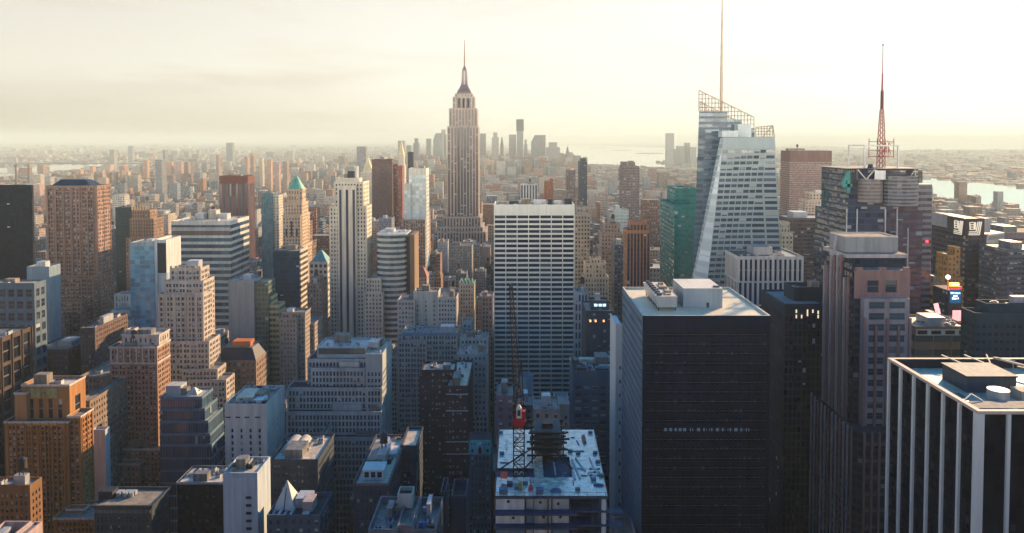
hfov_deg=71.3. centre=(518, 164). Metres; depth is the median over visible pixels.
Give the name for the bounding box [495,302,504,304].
window
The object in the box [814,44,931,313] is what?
glass drum tower
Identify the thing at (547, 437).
hoist platform
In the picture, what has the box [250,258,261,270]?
tall building
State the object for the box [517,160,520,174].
tall building
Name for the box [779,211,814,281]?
brown glass block
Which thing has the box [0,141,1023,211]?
ground
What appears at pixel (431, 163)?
tall building
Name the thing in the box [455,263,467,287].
tall building
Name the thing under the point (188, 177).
tall building
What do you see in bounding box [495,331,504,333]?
window
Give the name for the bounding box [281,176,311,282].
green roof tower
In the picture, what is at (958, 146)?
water
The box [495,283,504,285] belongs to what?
window
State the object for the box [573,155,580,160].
tall building
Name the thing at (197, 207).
tall building
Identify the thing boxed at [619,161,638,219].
slant top tower
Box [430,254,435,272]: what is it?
tall building
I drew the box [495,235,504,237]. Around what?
window
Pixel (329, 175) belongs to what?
tall building
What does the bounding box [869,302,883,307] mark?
window
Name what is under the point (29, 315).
window
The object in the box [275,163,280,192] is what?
housing tower
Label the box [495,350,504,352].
window
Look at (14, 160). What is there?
tall building
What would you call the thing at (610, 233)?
pink stepped tower
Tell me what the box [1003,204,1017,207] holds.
street building
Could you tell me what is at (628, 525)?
tall building
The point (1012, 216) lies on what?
building
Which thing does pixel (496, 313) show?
window
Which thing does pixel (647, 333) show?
window
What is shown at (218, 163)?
housing tower
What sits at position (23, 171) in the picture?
tall building
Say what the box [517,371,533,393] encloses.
round tank tower
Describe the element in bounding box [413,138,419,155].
distant tower
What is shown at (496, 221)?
window
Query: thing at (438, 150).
distant tower
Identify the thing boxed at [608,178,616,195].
tall building
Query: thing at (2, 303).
window
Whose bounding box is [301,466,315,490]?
window
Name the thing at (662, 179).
distant city
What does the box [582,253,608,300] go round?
cream deco tower
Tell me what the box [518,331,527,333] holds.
window
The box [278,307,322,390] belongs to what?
sunlit masonry block
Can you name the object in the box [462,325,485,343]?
window
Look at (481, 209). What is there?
tall building
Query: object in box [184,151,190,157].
tall building
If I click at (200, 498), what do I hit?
black void block
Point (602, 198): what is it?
tall building
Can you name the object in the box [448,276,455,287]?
tall building
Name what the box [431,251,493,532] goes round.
pavement
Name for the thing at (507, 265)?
window
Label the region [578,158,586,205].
dark slender tower
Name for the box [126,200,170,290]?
spiked gothic tower
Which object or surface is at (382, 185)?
dark brown slab
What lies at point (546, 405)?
rooftop block
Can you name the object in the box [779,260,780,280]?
window
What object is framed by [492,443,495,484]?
building
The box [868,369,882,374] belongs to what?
window
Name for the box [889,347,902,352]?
window
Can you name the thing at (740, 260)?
window
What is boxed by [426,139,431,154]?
distant tower
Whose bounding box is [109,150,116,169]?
distant tower
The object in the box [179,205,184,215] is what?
street building
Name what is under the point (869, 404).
window
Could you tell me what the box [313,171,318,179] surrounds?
tall building
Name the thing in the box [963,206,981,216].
tall building
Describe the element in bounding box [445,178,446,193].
tall building
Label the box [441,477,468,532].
dark court block
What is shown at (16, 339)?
window
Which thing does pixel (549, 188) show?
red brick block
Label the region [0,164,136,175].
water
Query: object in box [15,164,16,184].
smokestack
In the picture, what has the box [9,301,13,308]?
window
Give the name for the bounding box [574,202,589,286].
stepped masonry tower
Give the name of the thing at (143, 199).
street building
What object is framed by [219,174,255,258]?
red fin tower
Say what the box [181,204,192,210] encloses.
street building
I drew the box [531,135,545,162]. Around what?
distant tower
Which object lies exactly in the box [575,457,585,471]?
pipe
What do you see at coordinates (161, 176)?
distant tower
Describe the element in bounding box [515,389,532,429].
rooftop block
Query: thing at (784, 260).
window
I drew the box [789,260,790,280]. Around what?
window
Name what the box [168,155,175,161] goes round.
tall building
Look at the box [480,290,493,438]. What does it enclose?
pink cornice block
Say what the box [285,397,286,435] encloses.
tall building
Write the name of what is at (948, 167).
street building
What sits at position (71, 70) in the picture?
sky
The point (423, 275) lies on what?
hip roof block
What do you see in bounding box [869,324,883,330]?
window
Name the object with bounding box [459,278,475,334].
gabled tan tower
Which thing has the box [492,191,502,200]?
tall building
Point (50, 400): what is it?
window
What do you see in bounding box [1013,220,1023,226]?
street building
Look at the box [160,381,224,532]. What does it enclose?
stepped blue block
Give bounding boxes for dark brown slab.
[372,157,394,218]
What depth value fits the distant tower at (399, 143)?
5698.88 m
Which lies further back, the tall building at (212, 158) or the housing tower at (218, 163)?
the tall building at (212, 158)
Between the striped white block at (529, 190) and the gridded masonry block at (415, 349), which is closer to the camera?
the gridded masonry block at (415, 349)
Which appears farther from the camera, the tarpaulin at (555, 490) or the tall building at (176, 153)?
the tall building at (176, 153)
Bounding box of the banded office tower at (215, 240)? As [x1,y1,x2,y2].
[171,206,249,328]
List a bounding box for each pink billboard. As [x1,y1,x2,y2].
[924,303,940,313]
[945,310,960,320]
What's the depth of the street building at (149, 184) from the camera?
3617.68 m
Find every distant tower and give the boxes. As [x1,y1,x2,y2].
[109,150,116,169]
[128,146,134,165]
[155,160,166,193]
[163,150,167,171]
[226,143,233,164]
[398,141,405,155]
[406,145,411,155]
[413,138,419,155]
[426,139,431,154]
[433,133,443,159]
[441,129,446,155]
[480,133,485,157]
[492,132,498,160]
[500,137,503,155]
[509,135,515,158]
[516,119,523,159]
[524,140,526,156]
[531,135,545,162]
[546,142,559,160]
[565,146,569,156]
[665,133,673,164]
[674,149,680,164]
[676,146,684,164]
[684,143,689,162]
[689,147,696,163]
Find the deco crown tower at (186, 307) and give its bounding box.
[158,259,234,441]
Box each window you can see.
[0,289,4,296]
[0,301,5,308]
[0,313,5,319]
[3,340,8,362]
[3,365,9,386]
[4,389,10,410]
[8,289,13,296]
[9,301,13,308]
[9,313,14,319]
[9,414,91,532]
[13,336,18,357]
[14,360,19,381]
[15,384,19,391]
[17,289,22,296]
[18,301,22,308]
[18,313,23,319]
[23,332,28,353]
[24,356,29,376]
[26,289,31,296]
[26,301,31,308]
[27,313,31,319]
[30,399,33,417]
[39,399,42,417]
[48,187,112,333]
[49,399,52,417]
[58,399,61,417]
[65,318,124,373]
[75,393,79,409]
[90,377,125,423]
[112,333,168,475]
[116,297,127,307]
[160,271,233,394]
[284,315,312,377]
[288,362,379,474]
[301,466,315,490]
[331,184,378,334]
[392,336,455,429]
[422,373,448,467]
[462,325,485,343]
[495,215,504,217]
[495,220,504,222]
[495,225,504,227]
[495,230,504,232]
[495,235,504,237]
[495,249,504,251]
[495,254,504,256]
[495,259,504,261]
[495,264,504,266]
[495,278,504,280]
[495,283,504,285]
[495,288,504,290]
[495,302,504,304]
[495,307,504,309]
[495,312,504,314]
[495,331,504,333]
[495,336,504,338]
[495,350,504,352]
[495,355,504,357]
[495,360,504,362]
[495,374,504,376]
[506,215,516,217]
[506,220,516,222]
[506,225,516,227]
[506,230,516,232]
[506,235,516,237]
[506,249,516,251]
[506,254,516,256]
[506,259,516,261]
[506,264,516,266]
[506,278,516,280]
[518,215,573,395]
[518,312,527,314]
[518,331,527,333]
[518,336,527,338]
[518,350,527,352]
[586,260,606,294]
[588,314,609,353]
[645,332,765,532]
[740,260,741,280]
[745,260,746,280]
[750,260,751,280]
[755,260,756,280]
[760,260,761,280]
[764,260,766,280]
[769,260,771,280]
[774,260,776,280]
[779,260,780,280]
[784,260,785,280]
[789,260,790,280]
[794,260,795,280]
[799,260,800,280]
[867,281,877,291]
[867,391,881,396]
[867,402,881,407]
[867,413,881,418]
[868,335,882,341]
[868,347,882,352]
[868,358,882,363]
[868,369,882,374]
[868,380,882,385]
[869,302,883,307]
[869,313,883,318]
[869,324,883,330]
[885,281,895,291]
[889,302,903,307]
[889,313,903,318]
[889,324,903,330]
[889,335,903,341]
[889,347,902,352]
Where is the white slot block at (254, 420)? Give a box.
[225,385,284,507]
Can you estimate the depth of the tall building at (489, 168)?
4552.86 m
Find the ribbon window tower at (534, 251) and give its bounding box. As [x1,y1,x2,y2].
[494,198,574,442]
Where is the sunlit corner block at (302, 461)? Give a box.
[270,424,334,532]
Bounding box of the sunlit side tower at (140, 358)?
[108,327,170,485]
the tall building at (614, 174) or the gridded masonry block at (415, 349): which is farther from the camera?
the tall building at (614, 174)
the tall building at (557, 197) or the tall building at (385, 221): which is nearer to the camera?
the tall building at (385, 221)
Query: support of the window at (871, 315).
in the granite stepped tower at (866, 326)
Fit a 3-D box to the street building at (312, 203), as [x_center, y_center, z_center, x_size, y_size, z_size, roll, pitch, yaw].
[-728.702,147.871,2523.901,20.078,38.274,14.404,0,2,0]
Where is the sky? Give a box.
[0,0,1023,140]
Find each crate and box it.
[499,487,507,493]
[507,481,512,486]
[536,487,543,493]
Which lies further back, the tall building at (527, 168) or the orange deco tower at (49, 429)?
the tall building at (527, 168)
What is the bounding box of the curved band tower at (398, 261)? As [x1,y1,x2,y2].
[377,227,418,345]
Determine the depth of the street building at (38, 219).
2052.95 m
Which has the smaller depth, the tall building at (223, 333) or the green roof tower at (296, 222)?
the tall building at (223, 333)
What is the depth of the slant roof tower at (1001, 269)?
525.97 m
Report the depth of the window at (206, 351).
486.25 m
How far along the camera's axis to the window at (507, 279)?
564.34 m
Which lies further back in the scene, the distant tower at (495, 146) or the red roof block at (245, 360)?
the distant tower at (495, 146)
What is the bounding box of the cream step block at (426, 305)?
[397,284,458,338]
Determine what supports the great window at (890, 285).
in the granite stepped tower at (866, 326)
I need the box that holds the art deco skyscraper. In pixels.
[435,40,487,249]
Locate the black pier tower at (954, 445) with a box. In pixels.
[884,354,1023,532]
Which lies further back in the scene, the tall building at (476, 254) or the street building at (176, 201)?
the street building at (176, 201)
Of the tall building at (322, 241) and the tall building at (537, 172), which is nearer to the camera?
the tall building at (322, 241)
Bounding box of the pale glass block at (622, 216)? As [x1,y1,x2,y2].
[611,205,628,231]
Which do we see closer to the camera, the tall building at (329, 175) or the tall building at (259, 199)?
the tall building at (259, 199)
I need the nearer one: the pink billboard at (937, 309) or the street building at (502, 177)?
the pink billboard at (937, 309)
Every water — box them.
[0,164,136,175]
[507,146,1023,210]
[822,144,1023,149]
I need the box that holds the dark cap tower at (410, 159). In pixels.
[408,152,413,182]
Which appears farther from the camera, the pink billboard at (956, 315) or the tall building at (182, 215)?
the tall building at (182, 215)
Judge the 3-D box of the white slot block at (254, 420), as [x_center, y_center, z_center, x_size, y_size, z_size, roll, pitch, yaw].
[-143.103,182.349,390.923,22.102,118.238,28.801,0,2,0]
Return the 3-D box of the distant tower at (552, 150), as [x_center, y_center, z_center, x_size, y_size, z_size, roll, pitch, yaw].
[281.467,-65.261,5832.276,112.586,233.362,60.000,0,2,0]
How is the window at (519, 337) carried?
in the ribbon window tower at (534, 251)
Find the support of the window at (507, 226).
in the ribbon window tower at (534, 251)
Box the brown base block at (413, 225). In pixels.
[401,215,429,269]
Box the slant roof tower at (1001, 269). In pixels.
[978,240,1023,298]
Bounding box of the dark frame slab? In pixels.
[780,144,831,213]
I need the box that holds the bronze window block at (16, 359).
[0,325,33,476]
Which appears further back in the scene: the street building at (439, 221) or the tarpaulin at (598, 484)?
the street building at (439, 221)
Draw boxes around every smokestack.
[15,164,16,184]
[27,164,29,182]
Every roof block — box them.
[0,521,41,532]
[91,486,171,532]
[220,338,268,393]
[353,432,406,532]
[368,486,442,532]
[419,266,428,286]
[419,361,456,496]
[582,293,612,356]
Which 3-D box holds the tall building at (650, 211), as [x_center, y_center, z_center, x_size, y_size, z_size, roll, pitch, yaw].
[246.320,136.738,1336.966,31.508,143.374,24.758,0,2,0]
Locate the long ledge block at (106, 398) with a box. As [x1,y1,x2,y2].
[80,360,127,485]
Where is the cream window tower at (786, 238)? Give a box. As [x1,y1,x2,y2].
[779,221,792,251]
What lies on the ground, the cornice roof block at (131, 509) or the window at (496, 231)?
the cornice roof block at (131, 509)
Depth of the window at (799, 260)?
473.71 m
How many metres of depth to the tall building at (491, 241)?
1245.11 m
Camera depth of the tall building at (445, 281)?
928.60 m
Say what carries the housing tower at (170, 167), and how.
on the ground
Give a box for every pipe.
[570,462,575,479]
[571,459,580,478]
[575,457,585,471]
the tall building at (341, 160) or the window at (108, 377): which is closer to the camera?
the window at (108, 377)
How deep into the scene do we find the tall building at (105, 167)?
5473.25 m
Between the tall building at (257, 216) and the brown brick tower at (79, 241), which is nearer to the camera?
the brown brick tower at (79, 241)
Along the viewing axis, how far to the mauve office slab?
613.22 m
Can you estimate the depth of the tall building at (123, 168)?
4756.48 m
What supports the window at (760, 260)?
in the pier office block at (752, 271)
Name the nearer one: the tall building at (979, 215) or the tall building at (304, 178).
the tall building at (979, 215)
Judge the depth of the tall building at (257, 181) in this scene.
3501.05 m
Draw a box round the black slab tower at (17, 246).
[0,185,34,279]
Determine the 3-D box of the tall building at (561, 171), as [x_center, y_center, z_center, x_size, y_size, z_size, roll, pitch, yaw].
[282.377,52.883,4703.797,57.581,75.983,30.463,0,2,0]
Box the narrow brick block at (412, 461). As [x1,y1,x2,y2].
[400,426,422,498]
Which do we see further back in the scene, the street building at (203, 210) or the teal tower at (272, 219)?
the street building at (203, 210)
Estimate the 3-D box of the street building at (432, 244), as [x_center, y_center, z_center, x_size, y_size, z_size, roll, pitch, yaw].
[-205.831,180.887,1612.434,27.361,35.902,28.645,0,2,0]
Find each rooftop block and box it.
[496,378,514,465]
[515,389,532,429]
[533,392,559,429]
[553,393,569,429]
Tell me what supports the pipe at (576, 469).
on the unfinished tower at (570, 509)
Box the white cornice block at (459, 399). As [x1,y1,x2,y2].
[446,360,472,532]
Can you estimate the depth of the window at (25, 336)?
419.99 m
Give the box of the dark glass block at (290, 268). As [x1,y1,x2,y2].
[273,244,307,308]
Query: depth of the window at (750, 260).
473.71 m
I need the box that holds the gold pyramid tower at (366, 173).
[361,157,371,203]
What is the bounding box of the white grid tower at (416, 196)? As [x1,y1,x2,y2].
[404,166,429,270]
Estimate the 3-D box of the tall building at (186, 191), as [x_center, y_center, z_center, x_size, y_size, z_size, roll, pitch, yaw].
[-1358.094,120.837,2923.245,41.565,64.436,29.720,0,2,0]
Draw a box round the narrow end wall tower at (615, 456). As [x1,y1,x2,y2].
[609,313,621,532]
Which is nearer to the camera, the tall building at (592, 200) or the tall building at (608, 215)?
the tall building at (608, 215)
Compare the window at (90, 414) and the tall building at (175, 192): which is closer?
the window at (90, 414)
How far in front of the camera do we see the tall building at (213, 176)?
3558.45 m
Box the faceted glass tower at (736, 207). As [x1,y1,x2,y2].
[691,0,780,286]
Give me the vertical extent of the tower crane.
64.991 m
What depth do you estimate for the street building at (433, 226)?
1757.32 m
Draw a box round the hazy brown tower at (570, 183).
[566,169,574,203]
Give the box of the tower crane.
[501,283,536,476]
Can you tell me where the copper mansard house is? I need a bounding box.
[468,432,492,532]
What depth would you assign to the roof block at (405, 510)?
257.83 m
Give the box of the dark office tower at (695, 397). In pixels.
[621,279,770,532]
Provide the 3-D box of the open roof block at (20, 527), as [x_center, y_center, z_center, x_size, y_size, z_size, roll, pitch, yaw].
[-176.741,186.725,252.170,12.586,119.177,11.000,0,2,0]
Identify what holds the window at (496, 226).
in the ribbon window tower at (534, 251)
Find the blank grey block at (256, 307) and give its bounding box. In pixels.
[228,273,284,384]
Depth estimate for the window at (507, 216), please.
562.69 m
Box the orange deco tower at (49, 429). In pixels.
[3,372,96,532]
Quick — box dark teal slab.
[115,204,141,292]
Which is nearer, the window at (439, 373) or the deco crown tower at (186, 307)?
the window at (439, 373)
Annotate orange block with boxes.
[0,456,42,532]
[930,274,946,309]
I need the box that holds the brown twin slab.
[394,164,399,228]
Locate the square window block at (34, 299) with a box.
[0,260,61,373]
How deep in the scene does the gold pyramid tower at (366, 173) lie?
1702.28 m
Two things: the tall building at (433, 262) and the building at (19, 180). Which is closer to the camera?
the tall building at (433, 262)
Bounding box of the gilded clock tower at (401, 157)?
[398,141,405,183]
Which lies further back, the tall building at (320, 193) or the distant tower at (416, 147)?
the distant tower at (416, 147)
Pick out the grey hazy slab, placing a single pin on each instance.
(361, 155)
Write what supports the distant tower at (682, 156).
on the ground
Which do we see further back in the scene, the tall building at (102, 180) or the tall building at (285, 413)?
the tall building at (102, 180)
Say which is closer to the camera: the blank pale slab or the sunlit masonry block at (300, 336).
the blank pale slab
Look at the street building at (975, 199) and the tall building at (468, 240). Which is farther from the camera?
the street building at (975, 199)
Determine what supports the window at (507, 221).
in the ribbon window tower at (534, 251)
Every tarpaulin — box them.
[550,488,561,491]
[593,483,603,486]
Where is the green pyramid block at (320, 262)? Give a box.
[309,250,329,336]
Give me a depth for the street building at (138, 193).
3117.37 m
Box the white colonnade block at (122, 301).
[110,291,134,327]
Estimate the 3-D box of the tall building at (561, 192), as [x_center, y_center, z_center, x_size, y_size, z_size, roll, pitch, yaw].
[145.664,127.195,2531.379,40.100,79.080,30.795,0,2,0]
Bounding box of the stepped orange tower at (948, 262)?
[930,245,962,306]
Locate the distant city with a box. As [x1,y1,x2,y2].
[0,144,1023,315]
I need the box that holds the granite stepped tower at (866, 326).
[808,232,911,532]
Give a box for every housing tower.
[32,184,43,202]
[33,174,44,189]
[76,169,83,173]
[83,173,93,179]
[90,166,95,172]
[94,171,105,181]
[107,170,111,183]
[113,171,117,183]
[119,171,124,181]
[133,166,141,174]
[143,160,149,177]
[166,162,173,174]
[174,162,183,180]
[184,162,190,172]
[191,162,197,172]
[215,154,220,172]
[244,157,249,174]
[251,155,255,171]
[259,158,264,186]
[267,160,272,190]
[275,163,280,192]
[283,161,288,191]
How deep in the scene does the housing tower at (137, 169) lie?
4103.90 m
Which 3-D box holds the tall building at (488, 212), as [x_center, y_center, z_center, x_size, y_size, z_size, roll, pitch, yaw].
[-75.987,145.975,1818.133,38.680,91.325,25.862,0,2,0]
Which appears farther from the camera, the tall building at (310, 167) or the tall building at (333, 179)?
the tall building at (310, 167)
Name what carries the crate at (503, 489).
on the unfinished tower at (570, 509)
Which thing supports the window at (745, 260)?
in the pier office block at (752, 271)
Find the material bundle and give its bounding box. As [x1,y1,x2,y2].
[581,435,586,443]
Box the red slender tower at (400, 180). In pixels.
[397,165,403,228]
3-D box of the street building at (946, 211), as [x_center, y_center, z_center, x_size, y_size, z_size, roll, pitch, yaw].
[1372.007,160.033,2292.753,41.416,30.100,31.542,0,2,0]
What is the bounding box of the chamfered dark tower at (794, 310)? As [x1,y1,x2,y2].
[761,280,822,532]
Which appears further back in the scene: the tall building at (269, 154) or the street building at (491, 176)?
the tall building at (269, 154)
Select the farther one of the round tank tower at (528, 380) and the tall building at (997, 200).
the tall building at (997, 200)
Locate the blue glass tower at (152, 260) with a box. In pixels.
[130,235,180,328]
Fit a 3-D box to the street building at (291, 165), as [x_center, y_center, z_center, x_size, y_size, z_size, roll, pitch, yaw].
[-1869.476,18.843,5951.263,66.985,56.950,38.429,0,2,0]
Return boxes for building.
[11,158,18,162]
[11,179,23,182]
[19,167,31,176]
[30,173,36,182]
[34,206,40,213]
[34,214,43,224]
[34,228,45,235]
[35,239,42,248]
[37,164,46,173]
[37,250,46,259]
[42,195,46,223]
[44,177,54,188]
[45,225,47,259]
[65,175,74,178]
[75,174,82,178]
[81,176,92,179]
[97,177,108,183]
[101,164,113,172]
[111,221,115,272]
[112,194,129,224]
[118,183,126,192]
[119,166,127,174]
[127,175,141,191]
[135,191,143,195]
[138,151,146,156]
[140,196,148,202]
[141,203,152,207]
[143,183,154,186]
[149,189,155,193]
[149,194,158,200]
[153,202,162,207]
[157,210,170,215]
[159,194,167,203]
[161,211,175,233]
[162,203,178,216]
[167,175,174,190]
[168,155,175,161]
[170,183,180,200]
[171,151,178,155]
[175,200,190,202]
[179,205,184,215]
[180,186,192,198]
[180,213,190,218]
[181,173,192,183]
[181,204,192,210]
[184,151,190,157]
[188,159,199,165]
[190,208,208,215]
[192,154,199,158]
[193,172,202,182]
[193,202,201,215]
[197,178,206,194]
[202,163,209,172]
[202,191,213,195]
[205,203,212,207]
[206,200,217,204]
[208,169,215,174]
[209,173,221,186]
[210,154,215,161]
[211,181,218,188]
[215,328,228,347]
[220,337,228,353]
[223,161,231,166]
[239,167,243,174]
[250,172,259,186]
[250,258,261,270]
[250,261,261,277]
[255,208,260,226]
[255,226,261,248]
[258,191,267,209]
[266,152,273,157]
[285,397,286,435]
[288,152,294,158]
[289,163,298,167]
[301,171,311,178]
[301,173,307,183]
[306,165,315,170]
[308,179,315,187]
[308,207,319,234]
[309,201,315,206]
[310,189,320,198]
[310,220,312,259]
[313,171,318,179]
[313,233,329,256]
[313,239,316,257]
[315,156,323,163]
[315,180,322,189]
[316,190,325,206]
[317,198,322,214]
[319,219,325,232]
[323,185,330,189]
[323,196,333,204]
[323,203,332,217]
[326,172,336,179]
[326,189,333,195]
[327,168,334,171]
[331,176,335,182]
[338,156,345,164]
[346,166,354,172]
[346,491,353,532]
[372,217,378,263]
[372,248,376,272]
[379,211,394,230]
[428,159,434,170]
[428,266,435,286]
[429,174,434,187]
[429,210,430,253]
[430,193,438,200]
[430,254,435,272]
[431,219,442,228]
[431,221,436,233]
[431,236,433,252]
[432,156,438,161]
[434,181,443,200]
[434,251,442,287]
[436,164,444,173]
[436,210,445,215]
[437,238,448,272]
[439,168,446,174]
[441,282,458,315]
[443,198,446,207]
[443,276,455,287]
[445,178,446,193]
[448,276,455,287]
[449,237,472,278]
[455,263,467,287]
[463,239,473,242]
[473,236,479,278]
[475,267,486,300]
[475,293,480,331]
[480,201,482,221]
[480,243,490,267]
[482,203,493,225]
[484,236,493,253]
[485,160,493,173]
[485,257,493,290]
[486,195,496,202]
[486,273,490,290]
[487,165,491,173]
[487,224,493,240]
[488,174,495,178]
[491,252,493,263]
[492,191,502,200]
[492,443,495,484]
[492,450,495,532]
[493,184,501,190]
[497,161,504,174]
[499,175,507,180]
[506,161,512,174]
[507,167,515,176]
[508,195,516,200]
[510,184,517,188]
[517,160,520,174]
[517,179,525,183]
[524,163,530,174]
[534,159,538,168]
[534,169,542,175]
[539,159,543,168]
[539,177,548,193]
[548,167,556,174]
[554,157,558,166]
[554,189,564,200]
[554,195,560,199]
[555,178,562,188]
[556,161,561,166]
[557,167,565,175]
[565,157,572,162]
[567,163,575,173]
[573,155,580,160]
[587,164,596,173]
[587,175,591,185]
[587,190,595,195]
[588,196,597,207]
[588,208,595,219]
[592,240,598,247]
[592,244,598,255]
[594,223,599,234]
[596,187,604,195]
[596,201,599,223]
[598,192,606,221]
[607,209,610,221]
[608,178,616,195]
[608,202,617,206]
[612,172,617,177]
[612,517,635,532]
[639,168,644,180]
[641,199,659,246]
[642,177,649,191]
[644,190,650,198]
[847,162,856,165]
[904,160,914,164]
[936,209,954,213]
[937,206,948,208]
[942,201,957,208]
[945,166,952,169]
[953,174,961,178]
[954,181,966,203]
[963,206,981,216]
[971,196,980,203]
[975,214,986,217]
[987,211,1001,216]
[993,191,1002,209]
[994,212,1006,216]
[995,164,1003,170]
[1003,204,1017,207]
[1003,208,1020,215]
[1007,170,1020,176]
[1007,172,1016,178]
[1007,215,1020,217]
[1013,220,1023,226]
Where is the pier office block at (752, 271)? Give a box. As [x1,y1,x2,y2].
[725,244,803,307]
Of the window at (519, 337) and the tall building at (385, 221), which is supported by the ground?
the tall building at (385, 221)
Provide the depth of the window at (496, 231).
563.10 m
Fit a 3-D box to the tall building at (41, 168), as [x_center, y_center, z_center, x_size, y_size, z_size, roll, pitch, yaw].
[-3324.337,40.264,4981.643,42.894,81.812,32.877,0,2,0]
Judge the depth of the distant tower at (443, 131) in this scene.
5963.97 m
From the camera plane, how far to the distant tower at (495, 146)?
5818.28 m
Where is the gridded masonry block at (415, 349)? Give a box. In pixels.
[392,324,459,433]
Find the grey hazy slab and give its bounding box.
[357,146,366,176]
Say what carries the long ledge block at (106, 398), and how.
on the ground
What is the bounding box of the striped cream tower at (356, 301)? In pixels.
[329,166,384,337]
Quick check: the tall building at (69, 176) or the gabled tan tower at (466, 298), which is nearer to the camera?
the gabled tan tower at (466, 298)
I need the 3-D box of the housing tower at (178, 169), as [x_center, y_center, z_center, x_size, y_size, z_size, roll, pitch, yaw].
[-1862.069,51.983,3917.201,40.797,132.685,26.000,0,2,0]
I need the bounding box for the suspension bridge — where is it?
[0,157,152,167]
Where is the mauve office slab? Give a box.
[990,224,1023,242]
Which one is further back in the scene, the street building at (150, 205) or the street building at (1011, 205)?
the street building at (150, 205)
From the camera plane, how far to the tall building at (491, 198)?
1915.49 m
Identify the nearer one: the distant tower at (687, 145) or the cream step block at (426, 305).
the cream step block at (426, 305)
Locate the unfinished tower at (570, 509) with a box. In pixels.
[494,427,623,532]
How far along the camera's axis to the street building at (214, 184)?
3445.38 m
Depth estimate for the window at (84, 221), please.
652.57 m
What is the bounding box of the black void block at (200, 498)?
[176,466,228,532]
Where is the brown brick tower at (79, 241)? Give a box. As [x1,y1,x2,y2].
[45,179,114,335]
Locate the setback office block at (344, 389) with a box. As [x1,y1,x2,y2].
[285,332,391,532]
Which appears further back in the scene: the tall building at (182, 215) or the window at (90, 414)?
the tall building at (182, 215)
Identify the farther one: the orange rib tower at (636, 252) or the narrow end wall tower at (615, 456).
the orange rib tower at (636, 252)
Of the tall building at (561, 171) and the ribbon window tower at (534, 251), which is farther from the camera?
the tall building at (561, 171)
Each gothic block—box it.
[307,269,327,339]
[798,190,820,213]
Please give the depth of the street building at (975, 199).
2661.92 m
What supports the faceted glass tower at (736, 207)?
on the ground
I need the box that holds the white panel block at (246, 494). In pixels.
[223,455,270,532]
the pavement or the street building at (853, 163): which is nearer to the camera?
the pavement
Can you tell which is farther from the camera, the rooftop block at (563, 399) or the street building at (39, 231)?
the street building at (39, 231)
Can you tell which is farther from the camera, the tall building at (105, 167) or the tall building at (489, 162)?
the tall building at (105, 167)
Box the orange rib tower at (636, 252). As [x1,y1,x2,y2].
[623,216,649,286]
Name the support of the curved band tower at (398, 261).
on the ground
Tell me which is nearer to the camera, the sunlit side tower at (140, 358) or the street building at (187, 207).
the sunlit side tower at (140, 358)
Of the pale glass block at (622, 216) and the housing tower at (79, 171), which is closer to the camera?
the pale glass block at (622, 216)
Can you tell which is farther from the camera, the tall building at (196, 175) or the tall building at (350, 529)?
the tall building at (196, 175)
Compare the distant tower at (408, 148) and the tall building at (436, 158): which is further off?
the distant tower at (408, 148)
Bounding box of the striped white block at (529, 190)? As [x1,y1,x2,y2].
[520,178,537,200]
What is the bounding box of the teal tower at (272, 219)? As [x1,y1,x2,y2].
[261,190,282,277]
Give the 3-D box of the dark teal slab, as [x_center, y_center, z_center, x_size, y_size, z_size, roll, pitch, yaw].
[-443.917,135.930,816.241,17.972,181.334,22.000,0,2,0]
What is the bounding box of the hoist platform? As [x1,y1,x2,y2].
[525,419,572,468]
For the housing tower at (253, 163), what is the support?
on the ground
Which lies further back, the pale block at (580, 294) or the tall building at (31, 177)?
the tall building at (31, 177)
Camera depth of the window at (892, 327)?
329.50 m
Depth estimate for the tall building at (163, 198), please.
2564.32 m
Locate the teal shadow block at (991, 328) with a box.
[960,295,1023,357]
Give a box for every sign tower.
[931,212,1004,306]
[933,275,961,321]
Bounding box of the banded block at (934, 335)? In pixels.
[910,313,960,357]
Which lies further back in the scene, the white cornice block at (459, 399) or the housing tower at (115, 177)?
the housing tower at (115, 177)
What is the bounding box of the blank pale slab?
[94,426,110,499]
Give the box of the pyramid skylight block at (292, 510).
[267,480,332,532]
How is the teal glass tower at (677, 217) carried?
on the ground
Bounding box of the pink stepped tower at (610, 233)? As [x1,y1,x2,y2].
[598,214,622,305]
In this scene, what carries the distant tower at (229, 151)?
on the ground
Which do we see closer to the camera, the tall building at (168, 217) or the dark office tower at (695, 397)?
the dark office tower at (695, 397)
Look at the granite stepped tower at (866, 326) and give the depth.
333.80 m
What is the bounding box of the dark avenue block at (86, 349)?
[47,313,127,375]
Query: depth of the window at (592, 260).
602.35 m
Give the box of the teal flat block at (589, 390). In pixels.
[569,352,609,532]
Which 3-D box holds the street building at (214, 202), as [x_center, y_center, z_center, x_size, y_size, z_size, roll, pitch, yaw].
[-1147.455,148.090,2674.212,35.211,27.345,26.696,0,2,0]
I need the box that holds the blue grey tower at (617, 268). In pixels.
[611,238,622,321]
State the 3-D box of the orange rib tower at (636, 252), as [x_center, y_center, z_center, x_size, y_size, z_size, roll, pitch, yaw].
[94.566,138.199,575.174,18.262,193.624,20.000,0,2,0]
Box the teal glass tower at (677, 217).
[660,183,695,286]
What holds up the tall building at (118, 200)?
on the ground
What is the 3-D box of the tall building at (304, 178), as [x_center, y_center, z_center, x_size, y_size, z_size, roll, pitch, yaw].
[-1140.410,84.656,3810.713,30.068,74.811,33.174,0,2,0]
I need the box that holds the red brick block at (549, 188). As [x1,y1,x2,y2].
[544,178,553,200]
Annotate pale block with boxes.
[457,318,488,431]
[573,276,587,356]
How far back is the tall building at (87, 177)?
3123.58 m
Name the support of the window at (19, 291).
in the square window block at (34, 299)
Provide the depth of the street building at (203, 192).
3063.90 m

